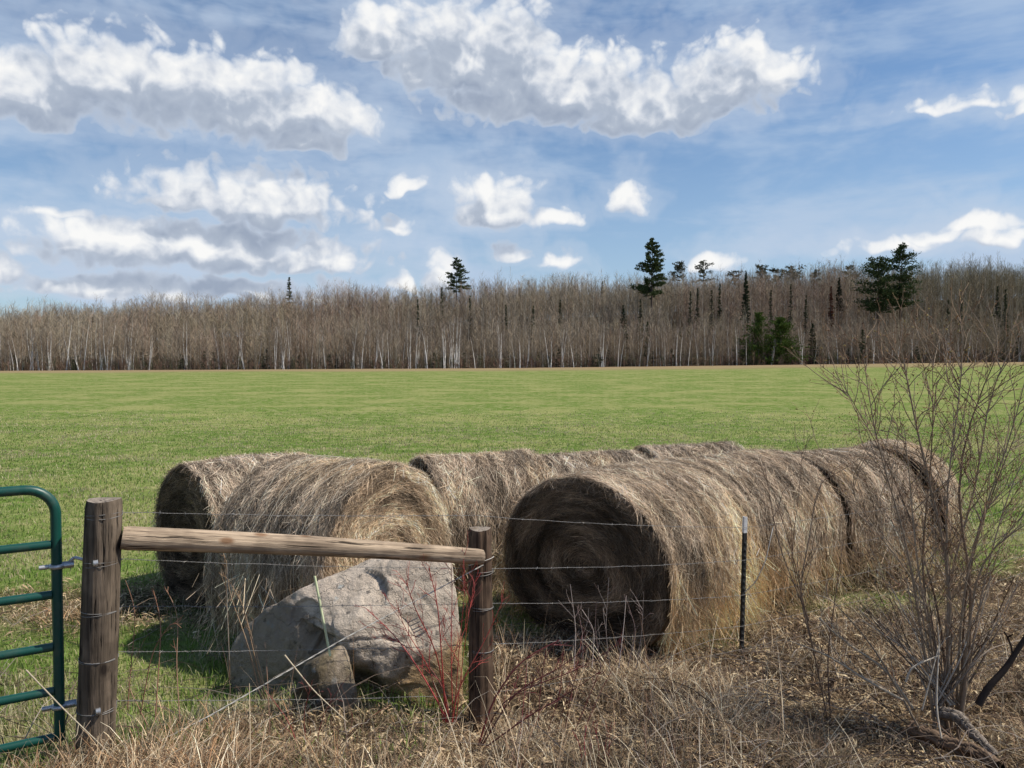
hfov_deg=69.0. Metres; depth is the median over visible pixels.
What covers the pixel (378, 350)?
birch tree
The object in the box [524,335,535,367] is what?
birch tree
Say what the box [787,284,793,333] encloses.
spruce tree
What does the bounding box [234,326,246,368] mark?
birch tree
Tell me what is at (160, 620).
weed stalk
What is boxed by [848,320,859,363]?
bare tree
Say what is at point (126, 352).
birch tree
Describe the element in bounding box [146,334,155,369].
birch tree
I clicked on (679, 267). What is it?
pine tree
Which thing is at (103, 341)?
birch tree
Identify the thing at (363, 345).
birch tree
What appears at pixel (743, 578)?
steel stake
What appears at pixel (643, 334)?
birch tree
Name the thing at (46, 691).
dead stem
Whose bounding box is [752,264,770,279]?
pine tree
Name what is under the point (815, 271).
pine tree
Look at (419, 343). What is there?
birch tree
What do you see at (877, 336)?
bare tree
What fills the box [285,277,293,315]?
spruce tree
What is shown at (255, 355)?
bare tree
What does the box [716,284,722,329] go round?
spruce tree
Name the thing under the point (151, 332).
bare tree
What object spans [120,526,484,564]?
fence rail
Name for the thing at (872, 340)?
birch tree
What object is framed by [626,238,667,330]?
pine tree
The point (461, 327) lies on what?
birch tree
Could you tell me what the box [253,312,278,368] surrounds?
bare tree
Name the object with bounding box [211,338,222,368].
birch tree
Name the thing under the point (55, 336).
bare tree
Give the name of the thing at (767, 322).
bare tree
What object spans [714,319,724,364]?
bare tree
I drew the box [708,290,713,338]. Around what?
spruce tree
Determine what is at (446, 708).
red twig shrub
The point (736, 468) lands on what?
hay bale
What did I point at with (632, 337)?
bare tree
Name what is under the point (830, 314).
spruce tree
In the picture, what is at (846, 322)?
bare tree
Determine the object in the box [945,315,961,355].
bare tree
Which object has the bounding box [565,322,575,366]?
bare tree
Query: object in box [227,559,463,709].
boulder
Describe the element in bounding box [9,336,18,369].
birch tree
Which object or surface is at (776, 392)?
ground
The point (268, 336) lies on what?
bare tree
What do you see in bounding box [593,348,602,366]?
spruce tree
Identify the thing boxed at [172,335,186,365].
bare tree
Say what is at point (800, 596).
bare shrub
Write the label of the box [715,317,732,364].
bare tree
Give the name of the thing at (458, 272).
pine tree
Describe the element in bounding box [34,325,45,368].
birch tree
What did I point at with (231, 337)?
bare tree
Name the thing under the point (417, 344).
birch tree
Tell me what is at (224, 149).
sky
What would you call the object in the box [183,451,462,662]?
hay bale
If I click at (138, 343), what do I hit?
bare tree
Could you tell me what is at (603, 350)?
birch tree
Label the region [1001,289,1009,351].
spruce tree
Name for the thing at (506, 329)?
spruce tree
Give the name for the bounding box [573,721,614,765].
red twig shrub
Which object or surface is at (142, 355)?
bare tree
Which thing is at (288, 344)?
birch tree
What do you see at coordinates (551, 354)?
birch tree
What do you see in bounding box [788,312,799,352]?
bare tree
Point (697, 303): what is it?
spruce tree
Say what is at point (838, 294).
spruce tree
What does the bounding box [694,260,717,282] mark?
pine tree
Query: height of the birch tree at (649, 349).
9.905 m
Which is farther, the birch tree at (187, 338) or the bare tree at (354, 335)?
the bare tree at (354, 335)
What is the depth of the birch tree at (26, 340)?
187.30 m
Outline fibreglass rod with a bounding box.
[314,576,330,655]
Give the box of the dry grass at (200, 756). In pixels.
[0,550,1023,767]
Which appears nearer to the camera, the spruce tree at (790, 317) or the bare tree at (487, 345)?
the bare tree at (487, 345)
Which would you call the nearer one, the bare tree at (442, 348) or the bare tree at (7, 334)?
the bare tree at (7, 334)
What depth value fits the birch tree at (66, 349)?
188.16 m
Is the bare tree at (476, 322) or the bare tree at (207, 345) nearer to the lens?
the bare tree at (207, 345)
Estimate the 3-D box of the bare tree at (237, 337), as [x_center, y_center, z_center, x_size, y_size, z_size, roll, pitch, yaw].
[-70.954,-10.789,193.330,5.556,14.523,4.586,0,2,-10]
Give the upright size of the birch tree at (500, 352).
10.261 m
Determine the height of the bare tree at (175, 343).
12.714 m
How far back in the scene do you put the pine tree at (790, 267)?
294.27 m
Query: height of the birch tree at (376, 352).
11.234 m
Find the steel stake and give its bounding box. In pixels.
[739,516,747,659]
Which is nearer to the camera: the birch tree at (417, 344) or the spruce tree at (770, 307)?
the birch tree at (417, 344)
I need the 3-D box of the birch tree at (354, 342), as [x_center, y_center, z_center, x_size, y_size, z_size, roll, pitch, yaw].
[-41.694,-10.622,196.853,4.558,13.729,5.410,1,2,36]
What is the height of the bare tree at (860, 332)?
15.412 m
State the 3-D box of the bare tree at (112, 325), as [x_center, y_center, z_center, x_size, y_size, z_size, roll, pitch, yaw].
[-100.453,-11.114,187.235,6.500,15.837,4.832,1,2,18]
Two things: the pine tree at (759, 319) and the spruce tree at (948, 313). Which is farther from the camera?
the spruce tree at (948, 313)
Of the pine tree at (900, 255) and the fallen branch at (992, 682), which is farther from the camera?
the pine tree at (900, 255)
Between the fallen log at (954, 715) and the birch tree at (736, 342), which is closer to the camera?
the fallen log at (954, 715)
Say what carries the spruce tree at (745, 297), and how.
on the ground at (776, 392)
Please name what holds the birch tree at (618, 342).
on the ground at (776, 392)
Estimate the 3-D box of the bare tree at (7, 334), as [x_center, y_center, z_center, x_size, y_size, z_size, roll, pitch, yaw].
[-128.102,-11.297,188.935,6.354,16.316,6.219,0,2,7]
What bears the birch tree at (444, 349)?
on the ground at (776, 392)
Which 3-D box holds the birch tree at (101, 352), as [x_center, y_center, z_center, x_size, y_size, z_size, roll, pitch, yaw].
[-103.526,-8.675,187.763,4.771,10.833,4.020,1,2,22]
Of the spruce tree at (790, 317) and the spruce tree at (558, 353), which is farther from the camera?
the spruce tree at (790, 317)
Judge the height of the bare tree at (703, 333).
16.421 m
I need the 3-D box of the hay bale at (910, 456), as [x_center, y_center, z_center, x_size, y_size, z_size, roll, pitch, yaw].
[4.795,1.435,9.570,2.128,1.500,1.401,1,2,34]
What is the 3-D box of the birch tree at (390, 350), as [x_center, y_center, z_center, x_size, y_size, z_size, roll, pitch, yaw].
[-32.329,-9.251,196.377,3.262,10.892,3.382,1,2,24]
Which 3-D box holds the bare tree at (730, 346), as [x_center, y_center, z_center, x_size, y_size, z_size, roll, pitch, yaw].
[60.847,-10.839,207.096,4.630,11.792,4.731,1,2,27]
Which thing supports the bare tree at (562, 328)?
on the ground at (776, 392)
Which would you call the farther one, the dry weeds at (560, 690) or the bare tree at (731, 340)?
the bare tree at (731, 340)
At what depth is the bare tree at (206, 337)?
194.97 m
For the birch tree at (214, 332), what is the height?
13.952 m
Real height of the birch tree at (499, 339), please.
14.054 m
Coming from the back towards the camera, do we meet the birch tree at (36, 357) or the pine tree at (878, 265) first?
the pine tree at (878, 265)
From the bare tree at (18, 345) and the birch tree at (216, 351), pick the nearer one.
the bare tree at (18, 345)
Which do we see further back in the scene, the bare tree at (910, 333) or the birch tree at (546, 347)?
the bare tree at (910, 333)
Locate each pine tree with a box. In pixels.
[444,257,471,319]
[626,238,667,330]
[668,260,687,290]
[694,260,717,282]
[725,270,743,295]
[728,311,784,364]
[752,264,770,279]
[752,317,811,364]
[764,268,781,281]
[777,264,806,285]
[809,269,820,280]
[842,265,859,279]
[851,255,909,333]
[882,242,926,342]
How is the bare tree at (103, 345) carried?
on the ground at (776, 392)
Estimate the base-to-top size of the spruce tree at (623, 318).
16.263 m
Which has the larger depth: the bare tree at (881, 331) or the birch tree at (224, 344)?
the bare tree at (881, 331)
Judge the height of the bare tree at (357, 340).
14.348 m
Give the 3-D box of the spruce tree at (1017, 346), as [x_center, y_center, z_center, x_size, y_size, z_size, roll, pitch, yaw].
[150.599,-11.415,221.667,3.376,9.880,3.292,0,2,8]
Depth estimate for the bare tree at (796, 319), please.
214.55 m
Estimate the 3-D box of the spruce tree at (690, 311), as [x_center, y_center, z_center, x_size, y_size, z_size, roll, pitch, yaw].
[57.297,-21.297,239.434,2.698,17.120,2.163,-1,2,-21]
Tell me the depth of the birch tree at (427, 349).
200.14 m
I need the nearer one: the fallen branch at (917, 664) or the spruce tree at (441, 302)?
the fallen branch at (917, 664)
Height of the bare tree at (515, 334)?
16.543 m
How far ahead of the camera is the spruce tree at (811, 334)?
213.43 m
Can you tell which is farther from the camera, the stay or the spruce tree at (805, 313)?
the spruce tree at (805, 313)
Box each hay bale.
[140,450,318,609]
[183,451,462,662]
[407,447,553,592]
[492,457,785,670]
[535,448,650,476]
[632,439,744,459]
[670,447,872,620]
[788,444,944,592]
[857,437,979,565]
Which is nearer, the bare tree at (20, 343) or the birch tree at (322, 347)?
the bare tree at (20, 343)
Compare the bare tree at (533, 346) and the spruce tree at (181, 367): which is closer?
the spruce tree at (181, 367)
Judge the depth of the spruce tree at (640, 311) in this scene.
234.38 m
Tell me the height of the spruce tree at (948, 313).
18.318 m
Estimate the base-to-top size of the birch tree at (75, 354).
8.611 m
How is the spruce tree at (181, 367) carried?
on the ground at (776, 392)
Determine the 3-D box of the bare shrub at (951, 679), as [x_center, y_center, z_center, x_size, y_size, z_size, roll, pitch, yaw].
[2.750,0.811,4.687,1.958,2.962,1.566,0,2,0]
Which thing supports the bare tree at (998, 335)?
on the ground at (776, 392)
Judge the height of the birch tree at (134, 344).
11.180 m
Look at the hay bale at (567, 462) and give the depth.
8.88 m
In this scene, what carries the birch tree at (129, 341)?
on the ground at (776, 392)
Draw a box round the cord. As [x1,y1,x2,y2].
[745,527,773,591]
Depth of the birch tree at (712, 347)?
207.72 m
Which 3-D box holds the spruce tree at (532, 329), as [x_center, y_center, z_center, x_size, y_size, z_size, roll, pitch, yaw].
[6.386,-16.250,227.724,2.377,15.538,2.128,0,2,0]
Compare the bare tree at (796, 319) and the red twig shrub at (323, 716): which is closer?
the red twig shrub at (323, 716)
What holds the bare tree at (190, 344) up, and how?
on the ground at (776, 392)
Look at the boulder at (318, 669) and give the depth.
4.67 m
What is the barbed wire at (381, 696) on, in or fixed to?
attached to the fence post at (99, 639)
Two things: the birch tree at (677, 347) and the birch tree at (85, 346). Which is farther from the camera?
the birch tree at (677, 347)
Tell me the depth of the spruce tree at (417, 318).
229.32 m
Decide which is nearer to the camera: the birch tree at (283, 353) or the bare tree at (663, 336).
the birch tree at (283, 353)
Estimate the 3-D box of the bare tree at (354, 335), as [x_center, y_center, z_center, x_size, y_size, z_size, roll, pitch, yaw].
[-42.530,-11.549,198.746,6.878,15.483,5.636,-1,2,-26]
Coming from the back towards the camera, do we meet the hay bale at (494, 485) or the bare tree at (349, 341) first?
the bare tree at (349, 341)
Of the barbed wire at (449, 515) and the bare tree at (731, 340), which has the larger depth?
the bare tree at (731, 340)
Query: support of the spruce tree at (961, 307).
on the ground at (776, 392)
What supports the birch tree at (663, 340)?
on the ground at (776, 392)
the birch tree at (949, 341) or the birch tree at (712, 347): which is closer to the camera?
the birch tree at (712, 347)
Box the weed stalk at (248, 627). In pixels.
[218,553,269,704]
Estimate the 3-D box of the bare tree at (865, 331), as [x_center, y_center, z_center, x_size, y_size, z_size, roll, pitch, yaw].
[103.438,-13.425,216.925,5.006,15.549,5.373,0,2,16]
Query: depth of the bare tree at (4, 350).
185.60 m
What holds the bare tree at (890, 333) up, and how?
on the ground at (776, 392)
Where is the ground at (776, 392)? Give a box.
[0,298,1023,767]
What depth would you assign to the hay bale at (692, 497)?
6.35 m
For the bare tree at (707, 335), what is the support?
on the ground at (776, 392)
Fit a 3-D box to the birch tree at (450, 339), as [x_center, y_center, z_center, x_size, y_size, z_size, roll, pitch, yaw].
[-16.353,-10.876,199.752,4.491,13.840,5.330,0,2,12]
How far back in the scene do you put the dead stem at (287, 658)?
4.15 m
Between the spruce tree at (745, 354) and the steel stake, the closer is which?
the steel stake
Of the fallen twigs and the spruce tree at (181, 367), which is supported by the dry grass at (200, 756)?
the fallen twigs
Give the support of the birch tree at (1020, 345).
on the ground at (776, 392)
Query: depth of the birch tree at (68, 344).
188.54 m
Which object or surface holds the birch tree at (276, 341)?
on the ground at (776, 392)
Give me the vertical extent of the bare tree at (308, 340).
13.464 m
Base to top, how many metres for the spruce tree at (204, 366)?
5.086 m
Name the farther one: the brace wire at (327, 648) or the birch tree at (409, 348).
the birch tree at (409, 348)
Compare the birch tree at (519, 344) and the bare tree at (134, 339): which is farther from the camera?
the birch tree at (519, 344)
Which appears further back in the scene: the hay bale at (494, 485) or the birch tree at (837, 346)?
the birch tree at (837, 346)
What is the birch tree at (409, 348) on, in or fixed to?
on the ground at (776, 392)
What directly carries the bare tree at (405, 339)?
on the ground at (776, 392)
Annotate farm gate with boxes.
[0,485,100,753]
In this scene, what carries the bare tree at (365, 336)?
on the ground at (776, 392)
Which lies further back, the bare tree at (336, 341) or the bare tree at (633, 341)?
the bare tree at (633, 341)
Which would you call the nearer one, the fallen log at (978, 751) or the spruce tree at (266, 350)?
the fallen log at (978, 751)
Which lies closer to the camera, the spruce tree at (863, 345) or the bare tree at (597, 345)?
the bare tree at (597, 345)
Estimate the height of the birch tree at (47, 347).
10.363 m
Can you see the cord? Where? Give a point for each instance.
(764, 562)
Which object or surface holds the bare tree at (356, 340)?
on the ground at (776, 392)
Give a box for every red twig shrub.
[265,672,387,754]
[356,531,509,721]
[477,630,622,748]
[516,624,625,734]
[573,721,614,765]
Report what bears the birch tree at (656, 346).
on the ground at (776, 392)
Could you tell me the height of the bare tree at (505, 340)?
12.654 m
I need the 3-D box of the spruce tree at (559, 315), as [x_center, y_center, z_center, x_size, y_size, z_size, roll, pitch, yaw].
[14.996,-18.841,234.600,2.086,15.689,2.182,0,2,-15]
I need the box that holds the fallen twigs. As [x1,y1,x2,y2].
[0,574,1023,767]
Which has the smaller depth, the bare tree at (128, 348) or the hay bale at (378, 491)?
the hay bale at (378, 491)
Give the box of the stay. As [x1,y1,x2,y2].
[227,560,231,659]
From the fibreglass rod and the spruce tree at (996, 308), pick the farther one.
the spruce tree at (996, 308)
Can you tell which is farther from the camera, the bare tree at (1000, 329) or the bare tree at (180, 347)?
the bare tree at (1000, 329)
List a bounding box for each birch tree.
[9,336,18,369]
[21,319,40,369]
[32,342,39,369]
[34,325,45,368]
[41,333,56,369]
[62,336,70,368]
[64,320,78,369]
[68,339,78,369]
[80,323,91,369]
[88,314,100,368]
[95,331,109,369]
[99,317,110,368]
[109,320,120,369]
[121,322,139,369]
[121,328,130,369]
[125,329,139,368]
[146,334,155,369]
[179,321,194,369]
[210,322,224,365]
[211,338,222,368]
[219,326,230,368]
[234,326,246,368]
[268,318,282,367]
[277,331,289,368]
[279,320,292,366]
[317,327,328,368]
[349,321,361,368]
[357,325,368,368]
[372,330,381,367]
[375,335,383,368]
[385,329,393,368]
[402,322,416,368]
[411,325,425,367]
[414,323,421,367]
[420,329,431,367]
[421,332,432,367]
[439,326,450,367]
[444,319,456,367]
[447,318,466,367]
[454,315,466,367]
[491,318,506,367]
[492,333,506,366]
[515,337,521,367]
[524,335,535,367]
[541,331,549,365]
[547,336,559,366]
[558,325,567,366]
[599,325,611,366]
[615,325,624,356]
[634,323,646,365]
[645,335,652,365]
[652,326,659,364]
[657,323,668,365]
[670,328,684,365]
[685,326,694,365]
[705,320,719,364]
[733,324,744,364]
[795,321,806,364]
[834,334,841,363]
[846,326,855,363]
[869,328,878,363]
[945,330,952,357]
[1016,331,1023,361]
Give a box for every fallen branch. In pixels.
[905,624,949,737]
[975,632,1023,706]
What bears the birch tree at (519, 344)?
on the ground at (776, 392)
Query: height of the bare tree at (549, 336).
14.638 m
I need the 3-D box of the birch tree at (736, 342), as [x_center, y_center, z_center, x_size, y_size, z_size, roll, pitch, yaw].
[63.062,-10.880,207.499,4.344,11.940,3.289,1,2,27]
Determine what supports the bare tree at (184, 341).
on the ground at (776, 392)
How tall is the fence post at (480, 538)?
1.619 m
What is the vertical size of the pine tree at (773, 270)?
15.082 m
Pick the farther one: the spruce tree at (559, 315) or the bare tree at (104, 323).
the spruce tree at (559, 315)
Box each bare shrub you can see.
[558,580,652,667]
[744,424,861,722]
[781,276,1023,739]
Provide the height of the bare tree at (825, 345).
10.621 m
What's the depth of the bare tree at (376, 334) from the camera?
196.32 m
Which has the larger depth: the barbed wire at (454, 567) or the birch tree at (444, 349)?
the birch tree at (444, 349)
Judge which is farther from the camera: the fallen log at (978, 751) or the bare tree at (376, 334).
the bare tree at (376, 334)
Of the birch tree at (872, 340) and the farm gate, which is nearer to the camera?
the farm gate
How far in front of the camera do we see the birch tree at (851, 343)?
214.54 m
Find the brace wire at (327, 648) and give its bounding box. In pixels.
[148,556,493,747]
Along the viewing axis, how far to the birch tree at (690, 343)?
204.43 m
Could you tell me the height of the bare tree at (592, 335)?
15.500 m
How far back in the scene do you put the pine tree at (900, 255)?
241.89 m
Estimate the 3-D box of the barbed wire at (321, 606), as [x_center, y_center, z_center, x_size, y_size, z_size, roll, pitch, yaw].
[1.996,1.402,6.103,9.565,0.690,0.198,-1,2,-30]
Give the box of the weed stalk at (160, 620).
[125,580,183,724]
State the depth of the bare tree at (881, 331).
216.62 m
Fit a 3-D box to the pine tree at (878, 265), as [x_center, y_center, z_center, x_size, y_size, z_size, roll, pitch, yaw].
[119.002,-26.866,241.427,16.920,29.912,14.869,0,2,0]
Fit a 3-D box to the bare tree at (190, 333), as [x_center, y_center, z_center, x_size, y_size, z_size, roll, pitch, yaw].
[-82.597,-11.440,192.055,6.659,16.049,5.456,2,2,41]
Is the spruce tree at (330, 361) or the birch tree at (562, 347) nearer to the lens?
the spruce tree at (330, 361)
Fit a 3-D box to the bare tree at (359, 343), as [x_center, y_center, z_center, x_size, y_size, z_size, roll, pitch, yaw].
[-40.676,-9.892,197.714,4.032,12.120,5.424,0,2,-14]
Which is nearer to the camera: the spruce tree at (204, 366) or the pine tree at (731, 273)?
the spruce tree at (204, 366)
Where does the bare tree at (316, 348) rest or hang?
on the ground at (776, 392)
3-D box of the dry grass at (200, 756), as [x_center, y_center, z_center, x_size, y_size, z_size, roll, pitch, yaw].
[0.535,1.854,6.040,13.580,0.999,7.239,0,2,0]
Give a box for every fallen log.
[906,721,1006,767]
[934,705,997,756]
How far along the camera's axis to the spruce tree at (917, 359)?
218.53 m
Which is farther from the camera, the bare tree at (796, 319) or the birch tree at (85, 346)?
the bare tree at (796, 319)
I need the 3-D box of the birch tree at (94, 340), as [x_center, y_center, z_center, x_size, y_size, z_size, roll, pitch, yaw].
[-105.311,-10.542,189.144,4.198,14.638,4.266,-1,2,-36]
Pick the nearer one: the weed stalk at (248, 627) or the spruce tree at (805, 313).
the weed stalk at (248, 627)
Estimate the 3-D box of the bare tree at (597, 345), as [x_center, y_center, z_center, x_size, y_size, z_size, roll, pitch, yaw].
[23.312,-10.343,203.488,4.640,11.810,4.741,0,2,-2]
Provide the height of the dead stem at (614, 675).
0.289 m
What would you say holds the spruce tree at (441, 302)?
on the ground at (776, 392)
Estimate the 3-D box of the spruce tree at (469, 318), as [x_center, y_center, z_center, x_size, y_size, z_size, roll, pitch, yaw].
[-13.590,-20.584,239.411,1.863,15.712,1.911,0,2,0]
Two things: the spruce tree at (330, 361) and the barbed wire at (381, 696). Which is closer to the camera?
the barbed wire at (381, 696)
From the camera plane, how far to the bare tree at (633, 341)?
205.12 m
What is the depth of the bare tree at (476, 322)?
202.62 m
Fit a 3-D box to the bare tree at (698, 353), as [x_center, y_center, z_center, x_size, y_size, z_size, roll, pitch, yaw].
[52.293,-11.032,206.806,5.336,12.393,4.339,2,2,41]
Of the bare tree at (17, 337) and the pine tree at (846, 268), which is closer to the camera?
the bare tree at (17, 337)
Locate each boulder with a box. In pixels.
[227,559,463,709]
[292,646,361,719]
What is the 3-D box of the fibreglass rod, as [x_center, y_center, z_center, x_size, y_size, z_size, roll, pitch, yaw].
[-1.140,1.395,4.480,0.116,0.479,0.014,1,2,17]
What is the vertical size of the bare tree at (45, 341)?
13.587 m
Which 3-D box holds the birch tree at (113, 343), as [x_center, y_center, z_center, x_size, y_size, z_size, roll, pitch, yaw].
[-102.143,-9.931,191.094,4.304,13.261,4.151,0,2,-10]
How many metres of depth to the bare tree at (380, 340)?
197.23 m
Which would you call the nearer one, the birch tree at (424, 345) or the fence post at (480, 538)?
the fence post at (480, 538)
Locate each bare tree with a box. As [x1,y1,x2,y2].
[0,310,19,367]
[0,313,18,353]
[0,323,14,369]
[8,314,28,369]
[9,312,25,363]
[11,326,24,368]
[37,320,52,366]
[47,318,61,357]
[94,324,111,367]
[97,312,111,364]
[106,310,125,360]
[110,319,124,369]
[110,325,124,369]
[115,333,126,368]
[122,330,133,368]
[126,312,143,365]
[132,324,147,368]
[135,317,145,369]
[140,318,157,358]
[168,323,184,369]
[169,319,184,359]
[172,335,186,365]
[174,320,196,357]
[181,309,199,369]
[181,325,199,369]
[197,315,212,353]
[203,326,214,369]
[222,328,232,359]
[225,312,237,368]
[229,316,243,358]
[246,327,262,362]
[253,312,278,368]
[255,308,278,366]
[279,330,289,368]
[298,319,318,368]
[306,316,324,366]
[326,312,347,368]
[341,324,357,364]
[348,319,362,359]
[348,324,362,355]
[351,319,364,368]
[355,328,361,360]
[357,316,375,368]
[369,310,386,367]
[371,323,385,361]
[399,321,412,367]
[438,330,443,366]
[465,317,482,367]
[480,329,490,366]
[482,325,490,360]
[500,324,508,358]
[506,313,522,359]
[529,328,540,367]
[543,323,556,361]
[544,317,557,355]
[552,312,568,366]
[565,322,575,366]
[585,315,598,357]
[591,328,601,366]
[627,319,638,366]
[629,319,636,354]
[656,314,670,363]
[693,311,709,357]
[693,322,706,359]
[698,314,714,365]
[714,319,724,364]
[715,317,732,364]
[724,326,737,364]
[725,325,737,364]
[755,319,769,359]
[763,307,771,339]
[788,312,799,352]
[791,317,803,346]
[819,328,829,362]
[834,308,851,363]
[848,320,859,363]
[855,314,865,354]
[858,319,871,359]
[865,319,876,354]
[871,320,884,358]
[874,308,890,362]
[883,310,897,359]
[904,311,918,362]
[928,323,937,352]
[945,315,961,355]
[972,312,985,351]
[988,312,1002,348]
[991,319,1001,361]
[992,315,1005,342]
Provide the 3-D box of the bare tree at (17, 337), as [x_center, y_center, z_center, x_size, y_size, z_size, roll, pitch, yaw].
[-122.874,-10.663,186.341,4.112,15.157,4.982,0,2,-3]
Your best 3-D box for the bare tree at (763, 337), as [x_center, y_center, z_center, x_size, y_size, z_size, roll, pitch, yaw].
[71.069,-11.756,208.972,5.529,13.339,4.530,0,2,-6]
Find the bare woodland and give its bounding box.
[0,252,1023,370]
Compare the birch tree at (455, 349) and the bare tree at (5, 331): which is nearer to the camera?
the bare tree at (5, 331)
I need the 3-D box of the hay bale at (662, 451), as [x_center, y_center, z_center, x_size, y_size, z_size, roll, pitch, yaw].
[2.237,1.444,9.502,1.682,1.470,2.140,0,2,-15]
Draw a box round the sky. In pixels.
[0,0,1023,338]
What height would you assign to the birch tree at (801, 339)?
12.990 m
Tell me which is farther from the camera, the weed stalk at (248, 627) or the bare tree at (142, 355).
the bare tree at (142, 355)
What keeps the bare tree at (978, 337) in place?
on the ground at (776, 392)
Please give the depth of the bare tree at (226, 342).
193.35 m
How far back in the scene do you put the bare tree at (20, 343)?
188.17 m
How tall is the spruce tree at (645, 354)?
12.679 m
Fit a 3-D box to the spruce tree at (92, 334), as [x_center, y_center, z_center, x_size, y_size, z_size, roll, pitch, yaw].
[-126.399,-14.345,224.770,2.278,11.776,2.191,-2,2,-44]
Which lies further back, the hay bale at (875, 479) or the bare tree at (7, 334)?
the bare tree at (7, 334)
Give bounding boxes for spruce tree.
[89,317,96,353]
[178,354,184,369]
[201,351,210,369]
[261,348,270,368]
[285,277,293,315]
[324,353,332,368]
[416,299,419,351]
[440,287,443,328]
[468,296,471,343]
[504,305,509,345]
[530,306,535,355]
[555,349,561,366]
[557,300,561,342]
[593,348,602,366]
[619,305,627,357]
[636,299,642,347]
[643,321,651,362]
[686,291,693,336]
[694,288,699,333]
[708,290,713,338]
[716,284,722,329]
[740,271,750,332]
[743,346,750,364]
[767,290,773,331]
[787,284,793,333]
[803,295,808,348]
[806,323,819,363]
[827,287,833,328]
[834,278,843,330]
[858,329,865,363]
[914,346,920,362]
[945,300,950,357]
[958,301,963,347]
[992,287,1000,352]
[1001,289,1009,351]
[1010,330,1023,357]
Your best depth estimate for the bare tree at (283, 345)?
194.17 m
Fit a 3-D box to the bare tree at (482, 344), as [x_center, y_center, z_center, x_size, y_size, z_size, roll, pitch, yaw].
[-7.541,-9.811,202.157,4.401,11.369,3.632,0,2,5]
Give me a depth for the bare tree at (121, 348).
187.14 m
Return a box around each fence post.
[75,497,122,761]
[468,527,493,733]
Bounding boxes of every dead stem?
[25,669,116,759]
[284,655,346,721]
[584,640,642,711]
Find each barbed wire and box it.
[76,573,1021,716]
[78,555,1023,664]
[80,533,1020,617]
[84,510,1007,576]
[87,483,1014,527]
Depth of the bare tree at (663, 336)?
205.99 m
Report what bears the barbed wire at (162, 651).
attached to the fence post at (99, 639)
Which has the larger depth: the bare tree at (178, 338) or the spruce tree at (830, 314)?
the spruce tree at (830, 314)
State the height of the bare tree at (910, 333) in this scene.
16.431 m
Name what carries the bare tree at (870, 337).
on the ground at (776, 392)
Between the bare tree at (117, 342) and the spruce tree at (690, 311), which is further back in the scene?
the spruce tree at (690, 311)
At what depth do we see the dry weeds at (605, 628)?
5.27 m
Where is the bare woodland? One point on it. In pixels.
(393, 314)
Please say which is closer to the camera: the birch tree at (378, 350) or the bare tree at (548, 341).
the birch tree at (378, 350)
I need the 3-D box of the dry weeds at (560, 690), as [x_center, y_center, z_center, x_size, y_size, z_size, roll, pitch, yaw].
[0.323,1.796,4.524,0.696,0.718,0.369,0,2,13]
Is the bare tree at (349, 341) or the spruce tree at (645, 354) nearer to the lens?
the bare tree at (349, 341)
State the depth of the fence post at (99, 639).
3.69 m
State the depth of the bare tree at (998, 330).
219.07 m
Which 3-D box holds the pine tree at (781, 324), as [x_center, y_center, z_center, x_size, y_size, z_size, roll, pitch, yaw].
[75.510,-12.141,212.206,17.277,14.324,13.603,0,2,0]
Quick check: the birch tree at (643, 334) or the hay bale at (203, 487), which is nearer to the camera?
the hay bale at (203, 487)
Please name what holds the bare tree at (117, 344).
on the ground at (776, 392)
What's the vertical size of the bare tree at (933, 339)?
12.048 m
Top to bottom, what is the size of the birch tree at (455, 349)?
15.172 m
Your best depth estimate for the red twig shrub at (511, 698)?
4.35 m

